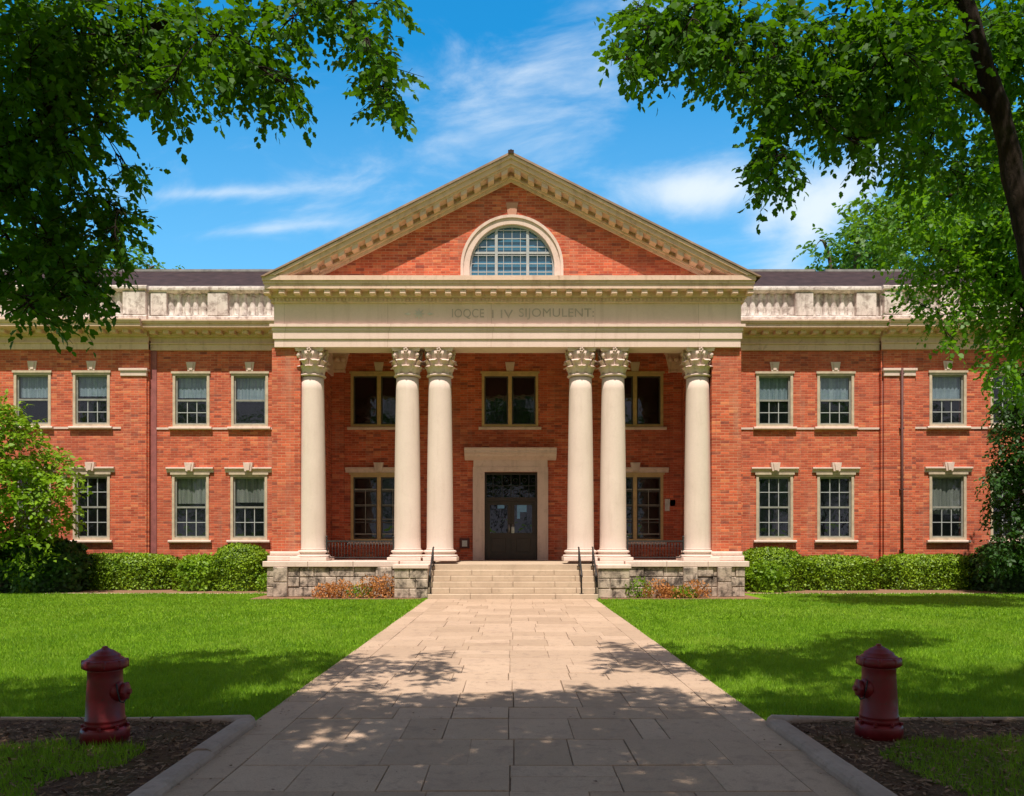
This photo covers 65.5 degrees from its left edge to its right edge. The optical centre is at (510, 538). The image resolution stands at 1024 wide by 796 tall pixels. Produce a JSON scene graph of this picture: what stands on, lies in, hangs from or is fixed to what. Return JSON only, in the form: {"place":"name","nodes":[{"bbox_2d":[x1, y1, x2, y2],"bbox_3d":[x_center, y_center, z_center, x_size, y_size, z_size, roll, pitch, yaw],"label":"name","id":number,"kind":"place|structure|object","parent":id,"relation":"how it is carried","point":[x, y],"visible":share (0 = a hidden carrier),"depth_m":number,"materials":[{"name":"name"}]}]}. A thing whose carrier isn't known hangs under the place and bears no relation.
{"place":"outdoors","nodes":[
{"label":"outdoors","id":0,"kind":"place"},
{"bbox_2d":[251,595,420,598],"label":"podium soil","id":1,"kind":"structure","parent":0,"point":[263,597],"depth_m":21.31,"materials":[{"name":"brown soil"}]},
{"bbox_2d":[311,582,339,597],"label":"rust plant","id":2,"kind":"object","parent":1,"relation":"on","point":[317,594],"visible":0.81,"depth_m":21.57,"materials":[{"name":"orange plant"}]},
{"bbox_2d":[325,579,355,597],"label":"rust plant","id":3,"kind":"object","parent":1,"relation":"on","point":[342,585],"visible":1,"depth_m":21.40,"materials":[{"name":"orange plant"}]},
{"bbox_2d":[345,584,373,597],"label":"rust plant","id":4,"kind":"object","parent":1,"relation":"on","point":[356,590],"visible":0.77,"depth_m":21.54,"materials":[{"name":"green plant"}]},
{"bbox_2d":[355,574,386,598],"bbox_3d":[-3.781,1.294,21.476,0.857,0.701,0.503,0,0,0],"label":"rust plant","id":5,"kind":"object","parent":1,"relation":"on","point":[366,586],"visible":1,"depth_m":21.44,"materials":[{"name":"orange plant"}]},
{"bbox_2d":[371,573,395,597],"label":"rust plant","id":6,"kind":"object","parent":1,"relation":"on","point":[387,592],"visible":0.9,"depth_m":21.53,"materials":[{"name":"orange plant"}]},
{"bbox_2d":[163,599,858,795],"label":"walkway","id":7,"kind":"structure","parent":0,"point":[677,741],"depth_m":6.78,"materials":[{"name":"beige stone"}]},
{"bbox_2d":[191,643,821,789],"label":"leaf litter","id":8,"kind":"object","parent":7,"relation":"on","point":[490,712],"visible":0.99,"depth_m":7.49,"materials":[{"name":"brown plant"}]},
{"bbox_2d":[0,591,1023,795],"bbox_3d":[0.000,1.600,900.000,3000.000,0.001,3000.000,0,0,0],"label":"lawn","id":9,"kind":"structure","parent":0,"point":[749,594],"depth_m":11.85,"materials":[{"name":"green plant"}]},
{"bbox_2d":[0,388,92,579],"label":"ornamental maple","id":10,"kind":"object","parent":9,"relation":"on","point":[37,523],"visible":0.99,"depth_m":22.99,"materials":[{"name":"green plant"}]},
{"bbox_2d":[0,223,103,267],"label":"background tree","id":11,"kind":"object","parent":9,"relation":"on","point":[27,244],"visible":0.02,"depth_m":44.97,"materials":[{"name":"green plant"}]},
{"bbox_2d":[0,720,229,795],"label":"mulch bed","id":12,"kind":"object","parent":9,"relation":"on","point":[81,788],"depth_m":5.96,"materials":[{"name":"soil"}]},
{"bbox_2d":[79,646,131,745],"bbox_3d":[-3.210,1.233,6.303,0.362,0.774,0.365,0,0,-33],"label":"fire hydrant","id":13,"kind":"object","parent":12,"relation":"on","point":[108,691],"visible":0.99,"depth_m":6.19,"materials":[{"name":"red metal"}]},
{"bbox_2d":[0,0,429,357],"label":"shade tree","id":14,"kind":"object","parent":12,"relation":"on","point":[53,69],"visible":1,"depth_m":6.50,"materials":[{"name":"green plant"}]},
{"bbox_2d":[0,715,1023,795],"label":"mulch chips","id":15,"kind":"object","parent":12,"relation":"on","point":[112,771],"visible":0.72,"depth_m":5.97,"materials":[{"name":"brown wood"}]},
{"bbox_2d":[0,715,255,795],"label":"kerb","id":16,"kind":"structure","parent":9,"relation":"on","point":[202,754],"depth_m":5.87,"materials":[{"name":"concrete"}]},
{"bbox_2d":[74,233,184,268],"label":"background tree","id":17,"kind":"object","parent":9,"relation":"on","point":[140,258],"visible":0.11,"depth_m":46.19,"materials":[{"name":"green plant"}]},
{"bbox_2d":[0,149,1023,599],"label":"brick building","id":18,"kind":"structure","parent":9,"relation":"on","point":[444,369],"depth_m":26.20,"materials":[{"name":"red brick"}]},
{"bbox_2d":[12,361,53,428],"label":"window","id":19,"kind":"structure","parent":18,"relation":"in","point":[31,383],"depth_m":26.30,"materials":[{"name":"beige paint"}]},
{"bbox_2d":[12,467,55,536],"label":"window","id":20,"kind":"structure","parent":18,"relation":"in","point":[18,481],"depth_m":26.23,"materials":[{"name":"beige paint"}]},
{"bbox_2d":[68,361,112,428],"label":"window","id":21,"kind":"structure","parent":18,"relation":"in","point":[90,382],"depth_m":26.30,"materials":[{"name":"beige paint"}]},
{"bbox_2d":[69,462,114,542],"bbox_3d":[-13.827,-1.197,26.240,1.560,2.661,0.300,0,0,0],"label":"window","id":22,"kind":"structure","parent":18,"relation":"in","point":[94,472],"depth_m":26.23,"materials":[{"name":"beige paint"}]},
{"bbox_2d":[166,462,213,542],"bbox_3d":[-10.624,-1.197,26.416,1.560,2.661,0.352,0,0,0],"label":"window","id":23,"kind":"structure","parent":18,"relation":"in","point":[190,483],"depth_m":26.45,"materials":[{"name":"beige paint"}]},
{"bbox_2d":[168,362,212,429],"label":"window","id":24,"kind":"structure","parent":18,"relation":"in","point":[190,383],"depth_m":26.45,"materials":[{"name":"beige paint"}]},
{"bbox_2d":[224,462,271,542],"bbox_3d":[-8.685,-1.197,26.416,1.560,2.661,0.352,0,0,0],"label":"window","id":25,"kind":"structure","parent":18,"relation":"in","point":[248,483],"depth_m":26.43,"materials":[{"name":"beige paint"}]},
{"bbox_2d":[227,362,270,429],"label":"window","id":26,"kind":"structure","parent":18,"relation":"in","point":[249,385],"depth_m":26.45,"materials":[{"name":"beige paint"}]},
{"bbox_2d":[326,536,393,557],"bbox_3d":[-4.289,0.257,22.620,1.951,0.714,0.060,0,0,0],"label":"iron railing","id":27,"kind":"object","parent":18,"relation":"on","point":[366,541],"visible":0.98,"depth_m":22.61,"materials":[{"name":"black metal"}]},
{"bbox_2d":[345,462,394,544],"bbox_3d":[-4.376,-1.172,26.390,2.210,2.711,0.300,0,0,0],"label":"window","id":28,"kind":"structure","parent":18,"relation":"in","point":[372,488],"depth_m":26.47,"materials":[{"name":"paint"}]},
{"bbox_2d":[347,362,395,429],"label":"window","id":29,"kind":"structure","parent":18,"relation":"in","point":[373,393],"depth_m":26.48,"materials":[{"name":"paint"}]},
{"bbox_2d":[428,547,433,593],"bbox_3d":[-2.133,0.828,21.396,0.100,1.244,1.074,0,0,0],"label":"handrail","id":30,"kind":"object","parent":18,"relation":"on","point":[431,564],"visible":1,"depth_m":21.22,"materials":[{"name":"black metal"}]},
{"bbox_2d":[460,538,469,547],"bbox_3d":[-1.535,0.144,26.324,0.320,0.330,0.148,0,0,0],"label":"wall box","id":31,"kind":"object","parent":18,"relation":"attached to","point":[464,542],"visible":1,"depth_m":26.28,"materials":[{"name":"paint"}]},
{"bbox_2d":[487,501,510,559],"bbox_3d":[-0.409,-0.284,26.555,0.807,1.958,0.050,0,0,0],"label":"door","id":32,"kind":"structure","parent":18,"relation":"in","point":[498,519],"depth_m":26.54,"materials":[{"name":"brown paint"}]},
{"bbox_2d":[479,362,540,429],"bbox_3d":[-0.033,-4.737,26.412,2.070,2.248,0.255,0,0,0],"label":"window","id":33,"kind":"structure","parent":18,"relation":"in","point":[509,397],"depth_m":26.48,"materials":[{"name":"paint"}]},
{"bbox_2d":[517,505,526,518],"bbox_3d":[0.360,-0.940,26.551,0.320,0.520,0.006,0,0,0],"label":"door notice","id":34,"kind":"object","parent":18,"relation":"attached to","point":[521,508],"depth_m":26.55,"materials":[{"name":"white paper"}]},
{"bbox_2d":[511,501,534,559],"bbox_3d":[0.409,-0.284,26.513,0.807,1.958,0.134,0,0,0],"label":"door","id":35,"kind":"structure","parent":18,"relation":"in","point":[522,529],"depth_m":26.54,"materials":[{"name":"brown paint"}]},
{"bbox_2d":[578,547,582,593],"bbox_3d":[1.859,0.828,21.396,0.100,1.244,1.074,0,0,0],"label":"handrail","id":36,"kind":"object","parent":18,"relation":"on","point":[580,565],"visible":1,"depth_m":21.32,"materials":[{"name":"black metal"}]},
{"bbox_2d":[592,547,597,593],"bbox_3d":[2.240,0.828,21.396,0.100,1.244,1.074,0,0,0],"label":"handrail","id":37,"kind":"object","parent":18,"relation":"on","point":[594,565],"visible":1,"depth_m":21.20,"materials":[{"name":"black metal"}]},
{"bbox_2d":[624,362,666,429],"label":"window","id":38,"kind":"structure","parent":18,"relation":"in","point":[643,389],"depth_m":26.48,"materials":[{"name":"paint"}]},
{"bbox_2d":[626,462,668,544],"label":"window","id":39,"kind":"structure","parent":18,"relation":"in","point":[644,485],"depth_m":26.45,"materials":[{"name":"paint"}]},
{"bbox_2d":[627,536,683,557],"bbox_3d":[4.104,0.257,22.620,1.639,0.714,0.060,0,0,0],"label":"iron railing","id":40,"kind":"object","parent":18,"relation":"on","point":[628,541],"visible":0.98,"depth_m":22.60,"materials":[{"name":"black metal"}]},
{"bbox_2d":[665,499,674,510],"bbox_3d":[5.268,-1.127,26.354,0.340,0.400,0.088,0,0,0],"label":"wall notice box","id":41,"kind":"object","parent":18,"relation":"attached to","point":[668,502],"visible":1,"depth_m":26.35,"materials":[{"name":"grey metal"}]},
{"bbox_2d":[753,362,796,429],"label":"window","id":42,"kind":"structure","parent":18,"relation":"in","point":[774,385],"depth_m":26.45,"materials":[{"name":"beige paint"}]},
{"bbox_2d":[751,462,798,542],"bbox_3d":[8.735,-1.197,26.390,1.560,2.661,0.300,0,0,0],"label":"window","id":43,"kind":"structure","parent":18,"relation":"in","point":[774,471],"depth_m":26.38,"materials":[{"name":"beige paint"}]},
{"bbox_2d":[814,362,857,429],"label":"window","id":44,"kind":"structure","parent":18,"relation":"in","point":[835,385],"depth_m":26.45,"materials":[{"name":"beige paint"}]},
{"bbox_2d":[812,462,859,542],"bbox_3d":[10.757,-1.197,26.390,1.560,2.661,0.300,0,0,0],"label":"window","id":45,"kind":"structure","parent":18,"relation":"in","point":[835,471],"depth_m":26.38,"materials":[{"name":"beige paint"}]},
{"bbox_2d":[926,361,970,428],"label":"window","id":46,"kind":"structure","parent":18,"relation":"in","point":[947,384],"depth_m":26.30,"materials":[{"name":"beige paint"}]},
{"bbox_2d":[924,462,972,542],"bbox_3d":[14.396,-1.197,26.266,1.560,2.661,0.352,0,0,0],"label":"window","id":47,"kind":"structure","parent":18,"relation":"in","point":[948,483],"depth_m":26.30,"materials":[{"name":"beige paint"}]},
{"bbox_2d":[985,464,1023,542],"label":"window","id":48,"kind":"structure","parent":18,"relation":"in","point":[991,531],"depth_m":26.23,"materials":[{"name":"beige paint"}]},
{"bbox_2d":[987,372,1023,428],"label":"window","id":49,"kind":"structure","parent":18,"relation":"in","point":[1001,374],"depth_m":26.23,"materials":[{"name":"beige paint"}]},
{"bbox_2d":[45,593,1018,593],"bbox_3d":[0.000,1.615,23.315,59.980,0.070,0.090,0,0,0],"label":"lawn edging","id":50,"kind":"object","parent":9,"relation":"on","point":[752,593],"visible":0.19,"depth_m":23.27,"materials":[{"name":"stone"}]},
{"bbox_2d":[792,202,913,270],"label":"background tree","id":51,"kind":"object","parent":9,"relation":"on","point":[857,252],"visible":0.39,"depth_m":45.26,"materials":[{"name":"green plant"}]},
{"bbox_2d":[766,715,1023,795],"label":"kerb","id":52,"kind":"structure","parent":9,"relation":"on","point":[849,776],"depth_m":5.81,"materials":[{"name":"concrete"}]},
{"bbox_2d":[791,720,1023,795],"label":"mulch bed","id":53,"kind":"object","parent":9,"relation":"on","point":[905,773],"depth_m":6.02,"materials":[{"name":"soil"}]},
{"bbox_2d":[592,0,1023,279],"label":"shade tree","id":54,"kind":"object","parent":53,"relation":"on","point":[918,59],"visible":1,"depth_m":7.38,"materials":[{"name":"green plant"}]},
{"bbox_2d":[852,644,903,741],"bbox_3d":[2.970,1.233,6.432,0.361,0.774,0.367,0,0,35],"label":"fire hydrant","id":55,"kind":"object","parent":53,"relation":"on","point":[874,688],"visible":1,"depth_m":6.32,"materials":[{"name":"red metal"}]},
{"bbox_2d":[845,140,983,268],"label":"background tree","id":56,"kind":"object","parent":9,"relation":"on","point":[924,256],"visible":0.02,"depth_m":47.32,"materials":[{"name":"green plant"}]},
{"bbox_2d":[836,102,1023,424],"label":"lime tree","id":57,"kind":"object","parent":9,"relation":"on","point":[998,283],"visible":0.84,"depth_m":16.84,"materials":[{"name":"green plant"}]},
{"bbox_2d":[955,188,1013,267],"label":"background tree","id":58,"kind":"object","parent":9,"relation":"on","point":[986,221],"depth_m":43.96,"materials":[{"name":"green plant"}]},
{"bbox_2d":[970,359,1023,587],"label":"evergreen tree","id":59,"kind":"object","parent":9,"relation":"on","point":[1005,477],"visible":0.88,"depth_m":22.88,"materials":[{"name":"green plant"}]},
{"bbox_2d":[0,0,1023,270],"label":"sky","id":60,"kind":"structure","parent":0,"point":[521,76],"materials":[{"name":"blue"}]},
{"bbox_2d":[60,587,1016,592],"bbox_3d":[0.000,1.596,24.975,60.000,0.001,3.250,0,0,0],"label":"mulch strip","id":61,"kind":"object","parent":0,"point":[883,590],"depth_m":24.21,"materials":[{"name":"brown soil"}]},
{"bbox_2d":[8,570,35,592],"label":"shrub","id":62,"kind":"object","parent":61,"relation":"on","point":[26,589],"visible":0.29,"depth_m":23.28,"materials":[{"name":"green plant"}]},
{"bbox_2d":[0,535,99,593],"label":"dark shrub","id":63,"kind":"object","parent":61,"relation":"on","point":[61,574],"visible":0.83,"depth_m":23.51,"materials":[{"name":"green plant"}]},
{"bbox_2d":[82,552,180,589],"bbox_3d":[-12.220,1.027,25.482,3.398,1.248,1.677,0,0,0],"label":"hedge","id":64,"kind":"object","parent":61,"relation":"on","point":[132,571],"visible":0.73,"depth_m":24.87,"materials":[{"name":"green plant"}]},
{"bbox_2d":[168,552,217,590],"bbox_3d":[-9.688,1.050,24.903,1.863,1.288,1.810,0,0,-28],"label":"loose shrub","id":65,"kind":"object","parent":61,"relation":"on","point":[194,572],"visible":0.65,"depth_m":24.31,"materials":[{"name":"green plant"}]},
{"bbox_2d":[209,542,269,590],"bbox_3d":[-8.468,0.851,24.992,1.956,1.537,1.849,0,0,0],"label":"round bush","id":66,"kind":"object","parent":61,"relation":"on","point":[239,566],"visible":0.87,"depth_m":24.34,"materials":[{"name":"green plant"}]},
{"bbox_2d":[255,573,266,591],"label":"plant","id":67,"kind":"object","parent":61,"relation":"on","point":[261,581],"visible":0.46,"depth_m":24.11,"materials":[{"name":"green plant"}]},
{"bbox_2d":[745,559,790,592],"bbox_3d":[7.749,1.143,24.206,1.415,1.108,1.351,0,0,40],"label":"loose shrub","id":68,"kind":"object","parent":61,"relation":"on","point":[765,577],"visible":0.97,"depth_m":23.82,"materials":[{"name":"green plant"}]},
{"bbox_2d":[743,546,807,590],"bbox_3d":[8.199,0.930,25.119,2.172,1.439,2.110,0,0,0],"label":"round bush","id":69,"kind":"object","parent":61,"relation":"on","point":[791,561],"visible":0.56,"depth_m":24.44,"materials":[{"name":"green plant"}]},
{"bbox_2d":[800,554,880,590],"bbox_3d":[10.334,1.047,25.294,2.587,1.204,1.688,0,0,0],"label":"hedge","id":70,"kind":"object","parent":61,"relation":"on","point":[834,572],"visible":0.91,"depth_m":24.67,"materials":[{"name":"green plant"}]},
{"bbox_2d":[874,553,977,589],"bbox_3d":[13.372,1.040,25.562,3.522,1.231,1.631,0,0,0],"label":"hedge","id":71,"kind":"object","parent":61,"relation":"on","point":[924,571],"visible":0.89,"depth_m":24.94,"materials":[{"name":"green plant"}]},
{"bbox_2d":[967,542,1023,592],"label":"dark shrub","id":72,"kind":"object","parent":61,"relation":"on","point":[1015,583],"visible":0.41,"depth_m":24.03,"materials":[{"name":"green plant"}]},
{"bbox_2d":[601,595,760,598],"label":"podium soil","id":73,"kind":"structure","parent":0,"point":[748,597],"depth_m":21.31,"materials":[{"name":"brown soil"}]},
{"bbox_2d":[623,576,652,597],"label":"rust plant","id":74,"kind":"object","parent":73,"relation":"on","point":[638,594],"visible":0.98,"depth_m":21.44,"materials":[{"name":"green plant"}]},
{"bbox_2d":[642,579,671,597],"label":"rust plant","id":75,"kind":"object","parent":73,"relation":"on","point":[660,589],"visible":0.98,"depth_m":21.41,"materials":[{"name":"orange plant"}]},
{"bbox_2d":[658,585,685,598],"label":"rust plant","id":76,"kind":"object","parent":73,"relation":"on","point":[672,592],"visible":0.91,"depth_m":21.41,"materials":[{"name":"orange plant"}]},
{"bbox_2d":[670,585,697,597],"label":"rust plant","id":77,"kind":"object","parent":73,"relation":"on","point":[687,593],"visible":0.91,"depth_m":21.42,"materials":[{"name":"green plant"}]},
{"bbox_2d":[683,579,711,597],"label":"rust plant","id":78,"kind":"object","parent":73,"relation":"on","point":[698,592],"visible":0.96,"depth_m":21.44,"materials":[{"name":"orange plant"}]}
]}

